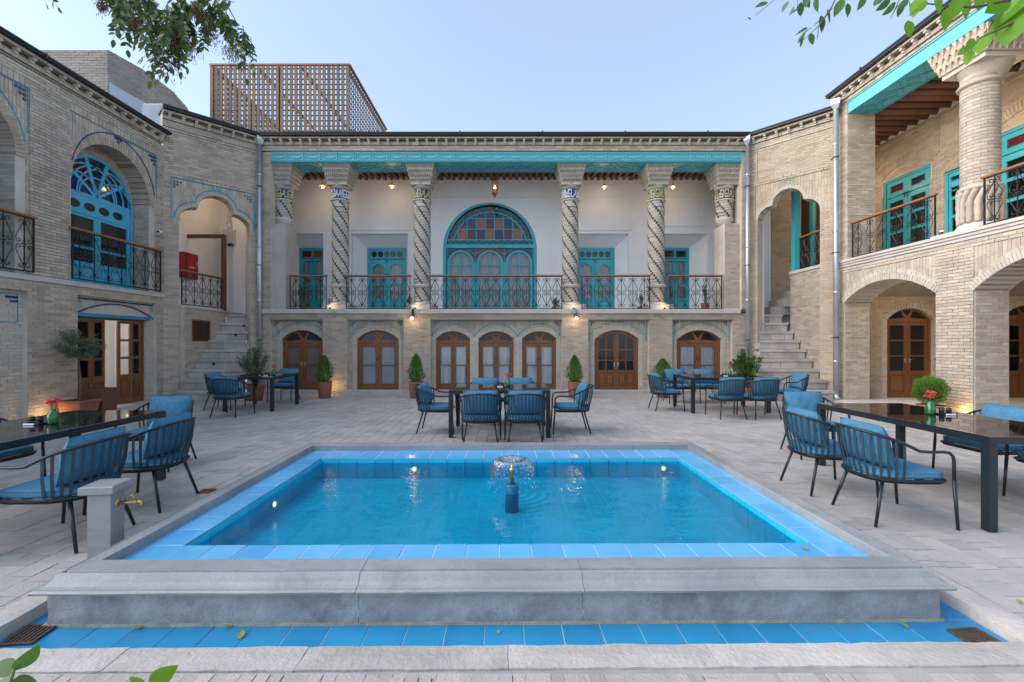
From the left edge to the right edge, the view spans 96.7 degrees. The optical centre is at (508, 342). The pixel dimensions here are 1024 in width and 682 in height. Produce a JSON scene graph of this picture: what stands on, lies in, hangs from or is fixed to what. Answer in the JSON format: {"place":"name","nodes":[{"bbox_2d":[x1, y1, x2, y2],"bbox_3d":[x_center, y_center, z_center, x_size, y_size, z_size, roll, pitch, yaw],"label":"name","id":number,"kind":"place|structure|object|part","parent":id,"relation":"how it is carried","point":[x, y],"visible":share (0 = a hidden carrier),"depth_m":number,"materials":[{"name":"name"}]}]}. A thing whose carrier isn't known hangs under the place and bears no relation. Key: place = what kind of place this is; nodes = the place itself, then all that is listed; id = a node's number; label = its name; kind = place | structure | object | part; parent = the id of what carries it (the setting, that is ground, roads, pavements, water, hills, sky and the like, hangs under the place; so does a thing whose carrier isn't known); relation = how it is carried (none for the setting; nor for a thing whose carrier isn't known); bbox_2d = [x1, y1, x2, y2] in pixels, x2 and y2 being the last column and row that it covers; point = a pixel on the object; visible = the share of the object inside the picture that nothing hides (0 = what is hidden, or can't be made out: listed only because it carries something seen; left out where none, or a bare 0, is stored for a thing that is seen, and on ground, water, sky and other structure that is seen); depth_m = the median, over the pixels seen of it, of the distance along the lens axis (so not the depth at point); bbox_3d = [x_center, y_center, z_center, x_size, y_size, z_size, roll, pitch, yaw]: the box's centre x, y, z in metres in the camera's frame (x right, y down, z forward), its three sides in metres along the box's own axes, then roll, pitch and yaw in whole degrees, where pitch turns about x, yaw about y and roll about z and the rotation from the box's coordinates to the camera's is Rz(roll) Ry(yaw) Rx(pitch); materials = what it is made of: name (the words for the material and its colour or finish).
{"place":"outdoors","nodes":[
{"label":"outdoors","id":0,"kind":"place"},
{"bbox_2d":[40,50,188,110],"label":"brick tower","id":1,"kind":"structure","parent":0,"point":[101,69],"depth_m":13.19,"materials":[{"name":"brick"}]},
{"bbox_2d":[92,0,257,88],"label":"tree branch","id":2,"kind":"object","parent":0,"point":[175,33],"visible":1,"depth_m":4.88,"materials":[{"name":"green plant"}]},
{"bbox_2d":[46,0,62,13],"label":"tree branch","id":3,"kind":"object","parent":2,"relation":"attached to","point":[59,10],"visible":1,"depth_m":4.60,"materials":[{"name":"green plant"}]},
{"bbox_2d":[0,389,1023,681],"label":"courtyard ground","id":4,"kind":"structure","parent":0,"point":[976,565],"depth_m":3.35,"materials":[{"name":"stone"}]},
{"bbox_2d":[0,643,39,681],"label":"plant shoot","id":5,"kind":"object","parent":4,"relation":"on","point":[9,667],"visible":1,"depth_m":1.11,"materials":[{"name":"green plant"}]},
{"bbox_2d":[0,418,46,476],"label":"armchair","id":6,"kind":"object","parent":4,"relation":"on","point":[24,451],"visible":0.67,"depth_m":4.36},
{"bbox_2d":[0,426,135,553],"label":"armchair","id":7,"kind":"object","parent":4,"relation":"on","point":[86,459],"visible":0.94,"depth_m":3.17,"materials":[{"name":"fabric"}]},
{"bbox_2d":[52,327,106,412],"bbox_3d":[-8.206,0.575,8.715,0.753,1.742,0.782,0,0,40],"label":"potted standard tree","id":8,"kind":"object","parent":4,"relation":"on","point":[79,402],"visible":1,"depth_m":8.63,"materials":[{"name":"green plant"}]},
{"bbox_2d":[0,410,165,479],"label":"dining table","id":9,"kind":"object","parent":4,"relation":"on","point":[16,433],"visible":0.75,"depth_m":4.03,"materials":[{"name":"black glass"}]},
{"bbox_2d":[21,416,46,424],"bbox_3d":[-4.150,0.685,3.991,0.150,0.066,0.118,0,0,0],"label":"condiment tray","id":10,"kind":"object","parent":9,"relation":"on","point":[34,420],"visible":0.98,"depth_m":3.98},
{"bbox_2d":[44,397,62,423],"bbox_3d":[-4.013,0.602,4.024,0.119,0.231,0.109,0,0,-36],"label":"flower vase","id":11,"kind":"object","parent":9,"relation":"on","point":[52,416],"visible":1,"depth_m":4.00,"materials":[{"name":"green glass"}]},
{"bbox_2d":[0,26,171,421],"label":"wing","id":12,"kind":"structure","parent":4,"relation":"on","point":[81,197],"depth_m":8.97,"materials":[{"name":"brick"}]},
{"bbox_2d":[77,319,91,397],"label":"door","id":13,"kind":"structure","parent":12,"relation":"in","point":[84,325],"depth_m":9.45,"materials":[{"name":"brown wood"}]},
{"bbox_2d":[92,319,104,387],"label":"door","id":14,"kind":"structure","parent":12,"relation":"in","point":[98,326],"depth_m":9.77,"materials":[{"name":"brown wood"}]},
{"bbox_2d":[71,155,132,288],"bbox_3d":[-8.988,-2.620,9.925,0.085,2.780,1.850,0,0,0],"label":"window","id":15,"kind":"structure","parent":12,"relation":"in","point":[101,202],"depth_m":10.01,"materials":[{"name":"blue paint"}]},
{"bbox_2d":[116,321,131,403],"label":"door","id":16,"kind":"structure","parent":12,"relation":"in","point":[123,381],"depth_m":10.35,"materials":[{"name":"brown wood"}]},
{"bbox_2d":[109,82,162,124],"bbox_3d":[-10.250,-6.360,12.700,1.500,1.620,0.400,0,0,0],"label":"metal flashing","id":17,"kind":"object","parent":12,"relation":"attached to","point":[150,111],"visible":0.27,"depth_m":12.57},
{"bbox_2d":[132,322,140,401],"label":"door","id":18,"kind":"structure","parent":12,"relation":"in","point":[136,326],"depth_m":10.73,"materials":[{"name":"brown wood"}]},
{"bbox_2d":[83,387,118,409],"bbox_3d":[-8.200,1.184,9.180,0.380,0.524,0.380,0,0,0],"label":"tall planter","id":19,"kind":"object","parent":4,"relation":"on","point":[108,396],"visible":0.75,"depth_m":9.08,"materials":[{"name":"ceramic"}]},
{"bbox_2d":[77,478,143,557],"bbox_3d":[-2.658,1.200,3.090,0.329,0.500,0.204,0,0,-9],"label":"tap post","id":20,"kind":"object","parent":4,"relation":"on","point":[106,502],"visible":0.94,"depth_m":3.02,"materials":[{"name":"stone"}]},
{"bbox_2d":[82,412,198,515],"bbox_3d":[-3.218,1.053,4.101,0.696,0.792,0.623,0,0,-2],"label":"armchair","id":21,"kind":"object","parent":4,"relation":"on","point":[167,439],"visible":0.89,"depth_m":3.95,"materials":[{"name":"fabric"}]},
{"bbox_2d":[129,665,177,681],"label":"plant shoot","id":22,"kind":"object","parent":4,"relation":"on","point":[164,674],"visible":1,"depth_m":1.11,"materials":[{"name":"green plant"}]},
{"bbox_2d":[114,396,196,471],"bbox_3d":[-4.102,1.053,5.381,0.624,0.792,0.696,0,0,-6],"label":"armchair","id":23,"kind":"object","parent":4,"relation":"on","point":[172,405],"visible":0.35,"depth_m":5.47,"materials":[{"name":"fabric"}]},
{"bbox_2d":[199,488,215,492],"bbox_3d":[-2.930,1.443,4.420,0.120,0.010,0.120,0,0,-3],"label":"drain cover","id":24,"kind":"object","parent":4,"relation":"on","point":[207,490],"visible":1,"depth_m":4.42,"materials":[{"name":"orange metal"}]},
{"bbox_2d":[158,103,257,400],"bbox_3d":[-8.430,-2.200,13.065,3.787,7.300,3.858,0,0,-2],"label":"stair bay","id":25,"kind":"object","parent":4,"relation":"on","point":[210,191],"visible":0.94,"depth_m":12.27,"materials":[{"name":"brick"}]},
{"bbox_2d":[179,252,197,279],"bbox_3d":[-9.143,-2.190,13.055,0.195,0.720,0.550,0,0,0],"label":"fire cabinet","id":26,"kind":"object","parent":25,"relation":"attached to","point":[188,261],"visible":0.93,"depth_m":12.91,"materials":[{"name":"metal"}]},
{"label":"door","id":27,"kind":"part","parent":26,"relation":"part of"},
{"bbox_2d":[191,319,209,341],"bbox_3d":[-8.254,-0.310,12.235,0.030,0.580,0.730,0,0,0],"label":"lattice window","id":28,"kind":"structure","parent":25,"relation":"in","point":[200,328],"depth_m":12.22,"materials":[{"name":"brown wood"}]},
{"bbox_2d":[222,222,235,246],"bbox_3d":[-8.660,-3.347,14.077,0.320,0.803,0.226,0,0,0],"label":"wall lamp","id":29,"kind":"object","parent":25,"relation":"attached to","point":[231,235],"visible":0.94,"depth_m":14.05,"materials":[{"name":"metal"}]},
{"bbox_2d":[203,372,245,410],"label":"armchair","id":30,"kind":"object","parent":4,"relation":"on","point":[208,378],"visible":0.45,"depth_m":9.70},
{"bbox_2d":[209,376,254,417],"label":"armchair","id":31,"kind":"object","parent":4,"relation":"on","point":[226,388],"visible":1,"depth_m":8.74,"materials":[{"name":"fabric"}]},
{"bbox_2d":[235,342,269,400],"bbox_3d":[-6.292,0.715,11.277,0.853,1.469,0.803,0,0,27],"label":"potted shrub","id":32,"kind":"object","parent":4,"relation":"on","point":[248,366],"visible":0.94,"depth_m":11.25,"materials":[{"name":"green plant"}]},
{"bbox_2d":[223,373,298,411],"bbox_3d":[-5.425,1.083,10.070,1.050,0.727,1.180,0,0,0],"label":"dining table","id":33,"kind":"object","parent":4,"relation":"on","point":[254,377],"visible":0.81,"depth_m":9.58,"materials":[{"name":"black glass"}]},
{"bbox_2d":[272,364,276,374],"bbox_3d":[-5.098,0.599,9.907,0.108,0.239,0.118,0,0,35],"label":"flower vase","id":34,"kind":"object","parent":33,"relation":"on","point":[273,370],"visible":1,"depth_m":9.88,"materials":[{"name":"green glass"}]},
{"bbox_2d":[266,369,300,402],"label":"armchair","id":35,"kind":"object","parent":4,"relation":"on","point":[286,382],"visible":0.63,"depth_m":11.22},
{"bbox_2d":[315,355,333,397],"bbox_3d":[-4.796,0.879,11.858,0.493,1.133,0.504,0,0,0],"label":"potted cypress","id":36,"kind":"object","parent":4,"relation":"on","point":[324,386],"visible":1,"depth_m":11.75,"materials":[{"name":"plant"}]},
{"bbox_2d":[406,354,425,397],"bbox_3d":[-2.384,0.862,11.840,0.506,1.169,0.521,0,0,0],"label":"potted cypress","id":37,"kind":"object","parent":4,"relation":"on","point":[414,367],"visible":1,"depth_m":11.74,"materials":[{"name":"plant"}]},
{"bbox_2d":[413,382,457,434],"bbox_3d":[-1.192,1.053,7.420,0.696,0.792,0.623,0,0,0],"label":"armchair","id":38,"kind":"object","parent":4,"relation":"on","point":[425,398],"visible":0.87,"depth_m":7.21,"materials":[{"name":"fabric"}]},
{"bbox_2d":[459,390,502,441],"bbox_3d":[-0.384,1.053,6.428,0.624,0.792,0.696,0,0,-2],"label":"armchair","id":39,"kind":"object","parent":4,"relation":"on","point":[480,407],"visible":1,"depth_m":6.20,"materials":[{"name":"fabric"}]},
{"bbox_2d":[467,378,500,425],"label":"armchair","id":40,"kind":"object","parent":4,"relation":"on","point":[485,380],"visible":0.21,"depth_m":8.36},
{"bbox_2d":[449,384,549,437],"bbox_3d":[-0.130,1.083,7.400,1.540,0.727,1.040,0,0,0],"label":"dining table","id":41,"kind":"object","parent":4,"relation":"on","point":[457,389],"visible":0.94,"depth_m":6.94,"materials":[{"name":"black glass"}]},
{"bbox_2d":[495,382,504,386],"bbox_3d":[-0.130,0.685,7.371,0.150,0.066,0.118,0,0,0],"label":"condiment tray","id":42,"kind":"object","parent":41,"relation":"on","point":[502,384],"visible":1,"depth_m":7.36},
{"bbox_2d":[505,372,511,386],"bbox_3d":[0.000,0.604,7.401,0.121,0.227,0.103,0,0,0],"label":"flower vase","id":43,"kind":"object","parent":41,"relation":"on","point":[508,382],"visible":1,"depth_m":7.37,"materials":[{"name":"green glass"}]},
{"bbox_2d":[0,442,1008,648],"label":"garden pool","id":44,"kind":"structure","parent":4,"relation":"on","point":[628,542],"depth_m":2.57,"materials":[{"name":"liquid"}]},
{"bbox_2d":[0,623,55,646],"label":"drain cover","id":45,"kind":"object","parent":44,"relation":"on","point":[29,634],"visible":1,"depth_m":2.35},
{"bbox_2d":[237,630,244,638],"bbox_3d":[-1.380,1.507,2.353,0.034,0.007,0.070,0,9,-17],"label":"fallen leaf","id":46,"kind":"object","parent":44,"relation":"on","point":[241,633],"visible":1,"depth_m":2.35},
{"bbox_2d":[269,500,275,507],"bbox_3d":[-2.077,1.430,4.020,0.036,0.068,0.066,0,0,0],"label":"pool light","id":47,"kind":"object","parent":44,"relation":"attached to","point":[272,504],"visible":1,"depth_m":4.00,"materials":[{"name":"metal"}]},
{"bbox_2d":[411,465,417,471],"bbox_3d":[-1.050,1.420,5.107,0.066,0.068,0.036,0,0,0],"label":"pool light","id":48,"kind":"object","parent":44,"relation":"attached to","point":[414,468],"visible":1,"depth_m":5.09,"materials":[{"name":"metal"}]},
{"bbox_2d":[489,455,534,513],"bbox_3d":[0.034,1.280,4.121,0.437,0.496,0.421,0,0,0],"label":"fountain nozzle","id":49,"kind":"object","parent":44,"relation":"on","point":[511,493],"visible":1,"depth_m":4.07,"materials":[{"name":"blue metal"}]},
{"bbox_2d":[660,465,666,470],"bbox_3d":[1.750,1.420,5.137,0.066,0.068,0.036,0,0,0],"label":"pool light","id":50,"kind":"object","parent":44,"relation":"attached to","point":[663,468],"visible":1,"depth_m":5.12,"materials":[{"name":"metal"}]},
{"bbox_2d":[947,627,1001,642],"bbox_3d":[2.400,1.513,2.330,0.170,0.010,0.150,0,0,-6],"label":"drain cover","id":51,"kind":"object","parent":44,"relation":"on","point":[972,634],"visible":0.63,"depth_m":2.35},
{"bbox_2d":[258,130,751,393],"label":"central wing","id":52,"kind":"structure","parent":4,"relation":"on","point":[461,254],"depth_m":13.12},
{"bbox_2d":[256,135,263,383],"bbox_3d":[-6.977,-2.148,12.787,0.212,7.285,0.238,0,0,40],"label":"downpipe","id":53,"kind":"object","parent":52,"relation":"attached to","point":[259,140],"visible":0.81,"depth_m":12.74,"materials":[{"name":"metal"}]},
{"bbox_2d":[209,63,386,131],"bbox_3d":[-7.525,-7.415,17.316,4.650,3.530,4.672,0,0,0],"label":"timber screen","id":54,"kind":"object","parent":52,"relation":"on","point":[233,100],"visible":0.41,"depth_m":15.00,"materials":[{"name":"brown wood"}]},
{"bbox_2d":[283,330,322,388],"bbox_3d":[-5.890,0.500,13.106,1.180,1.700,0.128,0,0,0],"label":"door","id":55,"kind":"structure","parent":52,"relation":"in","point":[305,358],"depth_m":13.12,"materials":[{"name":"brown wood"}]},
{"bbox_2d":[297,284,309,307],"bbox_3d":[-5.976,-1.345,13.350,0.402,0.820,0.410,0,0,-21],"label":"potted shrub","id":56,"kind":"object","parent":52,"relation":"on","point":[303,304],"visible":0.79,"depth_m":13.29,"materials":[{"name":"green plant"}]},
{"bbox_2d":[299,248,322,307],"bbox_3d":[-6.530,-2.039,15.244,0.880,2.222,0.141,0,0,0],"label":"door","id":57,"kind":"structure","parent":52,"relation":"in","point":[306,266],"depth_m":15.21,"materials":[{"name":"wood"}]},
{"bbox_2d":[358,330,398,388],"bbox_3d":[-3.730,0.500,13.125,1.200,1.700,0.090,0,0,0],"label":"window","id":58,"kind":"structure","parent":52,"relation":"in","point":[378,364],"depth_m":13.10,"materials":[{"name":"brown wood"}]},
{"bbox_2d":[367,248,405,307],"bbox_3d":[-4.050,-2.039,15.243,1.300,2.222,0.139,0,0,0],"label":"door","id":59,"kind":"structure","parent":52,"relation":"in","point":[380,261],"depth_m":15.21,"materials":[{"name":"wood"}]},
{"bbox_2d":[408,309,414,319],"bbox_3d":[-2.661,-0.790,12.692,0.239,0.320,0.332,0,0,25],"label":"wall lamp","id":60,"kind":"object","parent":52,"relation":"attached to","point":[412,315],"visible":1,"depth_m":12.64,"materials":[{"name":"metal"}]},
{"bbox_2d":[436,331,469,388],"bbox_3d":[-1.580,0.515,13.146,0.980,1.670,0.132,0,0,0],"label":"window","id":61,"kind":"structure","parent":52,"relation":"in","point":[452,360],"depth_m":13.10,"materials":[{"name":"brown wood"}]},
{"bbox_2d":[443,203,536,307],"bbox_3d":[-0.590,-2.740,14.850,3.040,3.620,0.300,0,0,0],"label":"arched window","id":62,"kind":"structure","parent":52,"relation":"in","point":[485,238],"depth_m":14.75,"materials":[{"name":"wood"}]},
{"bbox_2d":[491,177,497,196],"bbox_3d":[-0.400,-4.830,13.700,0.210,0.920,0.210,0,0,0],"label":"hanging lantern","id":63,"kind":"object","parent":52,"relation":"hanging from","point":[494,182],"visible":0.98,"depth_m":13.64,"materials":[{"name":"metal"}]},
{"bbox_2d":[479,331,513,382],"bbox_3d":[-0.345,0.515,13.147,1.010,1.670,0.135,0,0,0],"label":"window","id":64,"kind":"structure","parent":52,"relation":"in","point":[495,360],"depth_m":13.12,"materials":[{"name":"brown wood"}]},
{"bbox_2d":[522,331,555,388],"bbox_3d":[0.890,0.515,13.147,0.980,1.670,0.134,0,0,0],"label":"window","id":65,"kind":"structure","parent":52,"relation":"in","point":[538,360],"depth_m":13.12,"materials":[{"name":"brown wood"}]},
{"bbox_2d":[550,296,558,307],"bbox_3d":[1.381,-1.148,13.414,0.284,0.426,0.254,0,0,0],"label":"potted shrub","id":66,"kind":"object","parent":52,"relation":"on","point":[553,302],"visible":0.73,"depth_m":13.38,"materials":[{"name":"green plant"}]},
{"bbox_2d":[578,248,614,307],"bbox_3d":[2.900,-2.039,15.245,1.300,2.222,0.142,0,0,0],"label":"door","id":67,"kind":"structure","parent":52,"relation":"in","point":[591,261],"depth_m":15.21,"materials":[{"name":"wood"}]},
{"bbox_2d":[600,172,608,188],"bbox_3d":[2.940,-4.992,13.900,0.250,0.595,0.250,0,0,0],"label":"pendant lamp","id":68,"kind":"object","parent":52,"relation":"hanging from","point":[604,186],"visible":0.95,"depth_m":13.89,"materials":[{"name":"metal"}]},
{"bbox_2d":[594,330,637,388],"bbox_3d":[3.105,0.500,13.106,1.270,1.700,0.128,0,0,0],"label":"door","id":69,"kind":"structure","parent":52,"relation":"in","point":[615,351],"depth_m":13.10,"materials":[{"name":"brown wood"}]},
{"bbox_2d":[636,294,643,307],"bbox_3d":[3.894,-1.181,13.404,0.237,0.491,0.290,0,0,0],"label":"potted shrub","id":70,"kind":"object","parent":52,"relation":"on","point":[640,302],"visible":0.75,"depth_m":13.38,"materials":[{"name":"green plant"}]},
{"bbox_2d":[664,248,688,307],"bbox_3d":[5.570,-2.039,15.245,0.940,2.222,0.141,0,0,0],"label":"door","id":71,"kind":"structure","parent":52,"relation":"in","point":[672,266],"depth_m":15.21,"materials":[{"name":"wood"}]},
{"bbox_2d":[677,330,719,388],"bbox_3d":[5.460,0.500,13.148,1.280,1.700,0.135,0,0,0],"label":"window","id":72,"kind":"structure","parent":52,"relation":"in","point":[690,357],"depth_m":13.12,"materials":[{"name":"brown wood"}]},
{"bbox_2d":[701,281,711,307],"bbox_3d":[5.835,-1.373,13.441,0.356,0.875,0.257,0,0,-44],"label":"potted shrub","id":73,"kind":"object","parent":52,"relation":"on","point":[703,304],"visible":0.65,"depth_m":13.37,"materials":[{"name":"green plant"}]},
{"bbox_2d":[743,135,751,386],"bbox_3d":[6.717,-2.148,12.787,0.212,7.285,0.238,0,0,-40],"label":"downpipe","id":74,"kind":"object","parent":52,"relation":"attached to","point":[747,140],"visible":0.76,"depth_m":12.74,"materials":[{"name":"metal"}]},
{"bbox_2d":[504,378,537,425],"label":"armchair","id":75,"kind":"object","parent":4,"relation":"on","point":[521,380],"visible":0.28,"depth_m":8.35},
{"bbox_2d":[503,390,546,441],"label":"armchair","id":76,"kind":"object","parent":4,"relation":"on","point":[524,406],"visible":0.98,"depth_m":6.20,"materials":[{"name":"fabric"}]},
{"bbox_2d":[550,382,593,434],"bbox_3d":[1.052,1.053,7.419,0.696,0.792,0.624,0,0,1],"label":"armchair","id":77,"kind":"object","parent":4,"relation":"on","point":[581,394],"visible":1,"depth_m":7.20,"materials":[{"name":"fabric"}]},
{"bbox_2d":[566,355,583,397],"bbox_3d":[1.715,0.879,11.875,0.508,1.134,0.519,0,0,0],"label":"potted cypress","id":78,"kind":"object","parent":4,"relation":"on","point":[575,378],"visible":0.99,"depth_m":11.75,"materials":[{"name":"plant"}]},
{"bbox_2d":[651,358,671,397],"bbox_3d":[4.016,0.921,11.909,0.598,1.049,0.630,0,0,0],"label":"potted cypress","id":79,"kind":"object","parent":4,"relation":"on","point":[663,363],"visible":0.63,"depth_m":11.80,"materials":[{"name":"plant"}]},
{"bbox_2d":[647,372,684,411],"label":"armchair","id":80,"kind":"object","parent":4,"relation":"on","point":[655,381],"visible":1,"depth_m":9.55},
{"bbox_2d":[663,369,690,403],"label":"armchair","id":81,"kind":"object","parent":4,"relation":"on","point":[668,373],"visible":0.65,"depth_m":11.07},
{"bbox_2d":[693,369,724,403],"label":"armchair","id":82,"kind":"object","parent":4,"relation":"on","point":[700,384],"visible":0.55,"depth_m":11.07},
{"bbox_2d":[673,374,770,412],"bbox_3d":[4.545,1.083,9.795,1.610,0.727,1.070,0,0,0],"label":"dining table","id":83,"kind":"object","parent":4,"relation":"on","point":[692,377],"visible":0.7,"depth_m":9.56,"materials":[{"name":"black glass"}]},
{"bbox_2d":[727,365,731,375],"bbox_3d":[4.752,0.600,9.749,0.109,0.236,0.111,0,0,0],"label":"flower vase","id":84,"kind":"object","parent":83,"relation":"on","point":[729,372],"visible":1,"depth_m":9.72,"materials":[{"name":"green glass"}]},
{"bbox_2d":[705,377,747,419],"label":"armchair","id":85,"kind":"object","parent":4,"relation":"on","point":[731,388],"visible":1,"depth_m":8.54,"materials":[{"name":"fabric"}]},
{"bbox_2d":[728,349,763,400],"bbox_3d":[5.947,0.793,11.415,0.790,1.313,0.885,0,0,22],"label":"potted shrub","id":86,"kind":"object","parent":4,"relation":"on","point":[744,363],"visible":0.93,"depth_m":11.29,"materials":[{"name":"green plant"}]},
{"bbox_2d":[736,377,781,419],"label":"armchair","id":87,"kind":"object","parent":4,"relation":"on","point":[765,389],"visible":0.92,"depth_m":8.54,"materials":[{"name":"fabric"}]},
{"bbox_2d":[750,106,834,400],"bbox_3d":[7.774,-2.200,12.705,2.313,7.300,3.817,0,0,17],"label":"stair bay","id":88,"kind":"object","parent":4,"relation":"on","point":[791,312],"visible":0.9,"depth_m":12.33,"materials":[{"name":"brick"}]},
{"bbox_2d":[779,372,809,409],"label":"armchair","id":89,"kind":"object","parent":4,"relation":"on","point":[798,381],"visible":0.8,"depth_m":9.69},
{"bbox_2d":[780,391,850,459],"bbox_3d":[3.922,1.053,5.902,0.623,0.792,0.696,0,0,6],"label":"armchair","id":90,"kind":"object","parent":4,"relation":"on","point":[809,400],"visible":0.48,"depth_m":6.00,"materials":[{"name":"fabric"}]},
{"bbox_2d":[780,405,878,497],"bbox_3d":[3.108,1.053,4.520,0.696,0.792,0.623,0,0,1],"label":"armchair","id":91,"kind":"object","parent":4,"relation":"on","point":[806,428],"visible":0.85,"depth_m":4.36,"materials":[{"name":"fabric"}]},
{"bbox_2d":[831,417,959,529],"bbox_3d":[3.138,1.053,3.801,0.696,0.792,0.623,0,0,2],"label":"armchair","id":92,"kind":"object","parent":4,"relation":"on","point":[869,449],"visible":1,"depth_m":3.62,"materials":[{"name":"fabric"}]},
{"bbox_2d":[801,0,1023,414],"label":"wing","id":93,"kind":"structure","parent":4,"relation":"on","point":[931,135],"depth_m":9.98,"materials":[{"name":"brick"}]},
{"bbox_2d":[830,97,840,400],"bbox_3d":[8.077,-2.261,11.227,0.219,7.419,0.246,0,0,-40],"label":"downpipe","id":94,"kind":"object","parent":93,"relation":"attached to","point":[835,104],"visible":1,"depth_m":11.17,"materials":[{"name":"metal"}]},
{"bbox_2d":[884,164,930,248],"bbox_3d":[10.456,-3.205,11.910,0.109,2.410,1.420,0,0,0],"label":"door","id":95,"kind":"structure","parent":93,"relation":"in","point":[914,180],"depth_m":11.90,"materials":[{"name":"wood"}]},
{"bbox_2d":[887,308,930,397],"bbox_3d":[10.255,0.275,11.706,1.190,2.290,0.128,0,0,0],"label":"door","id":96,"kind":"structure","parent":93,"relation":"in","point":[908,330],"depth_m":11.70,"materials":[{"name":"brown wood"}]},
{"bbox_2d":[945,167,959,232],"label":"door","id":97,"kind":"structure","parent":93,"relation":"in","point":[952,179],"depth_m":10.73,"materials":[{"name":"wood"}]},
{"bbox_2d":[1002,124,1023,218],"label":"door","id":98,"kind":"structure","parent":93,"relation":"in","point":[1013,139],"depth_m":9.43,"materials":[{"name":"wood"}]},
{"bbox_2d":[1009,305,1023,397],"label":"door","id":99,"kind":"structure","parent":93,"relation":"in","point":[1016,315],"depth_m":11.71,"materials":[{"name":"brown wood"}]},
{"bbox_2d":[817,403,1023,531],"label":"dining table","id":100,"kind":"object","parent":4,"relation":"on","point":[989,434],"visible":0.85,"depth_m":3.98,"materials":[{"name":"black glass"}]},
{"bbox_2d":[923,390,936,414],"bbox_3d":[4.218,0.600,4.551,0.122,0.235,0.105,0,0,-20],"label":"flower vase","id":101,"kind":"object","parent":100,"relation":"on","point":[930,407],"visible":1,"depth_m":4.53,"materials":[{"name":"green glass"}]},
{"bbox_2d":[936,408,957,414],"bbox_3d":[4.350,0.685,4.521,0.150,0.066,0.118,0,0,0],"label":"condiment tray","id":102,"kind":"object","parent":100,"relation":"on","point":[943,412],"visible":0.98,"depth_m":4.51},
{"bbox_2d":[911,374,951,409],"bbox_3d":[7.736,1.010,8.361,0.588,0.872,0.606,0,0,0],"label":"topiary ball","id":103,"kind":"object","parent":4,"relation":"on","point":[921,387],"visible":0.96,"depth_m":8.25,"materials":[{"name":"plant"}]},
{"bbox_2d":[932,403,1023,468],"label":"armchair","id":104,"kind":"object","parent":4,"relation":"on","point":[1013,413],"visible":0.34,"depth_m":4.69,"materials":[{"name":"fabric"}]},
{"bbox_2d":[1002,444,1023,495],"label":"armchair","id":105,"kind":"object","parent":4,"relation":"on","point":[1019,457],"visible":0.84,"depth_m":4.27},
{"bbox_2d":[748,0,910,46],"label":"tree branch","id":106,"kind":"object","parent":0,"point":[840,5],"visible":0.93,"depth_m":2.60,"materials":[{"name":"green plant"}]},
{"bbox_2d":[904,0,1023,64],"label":"tree branch","id":107,"kind":"object","parent":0,"point":[1007,26],"visible":1,"depth_m":2.01,"materials":[{"name":"green plant"}]}
]}

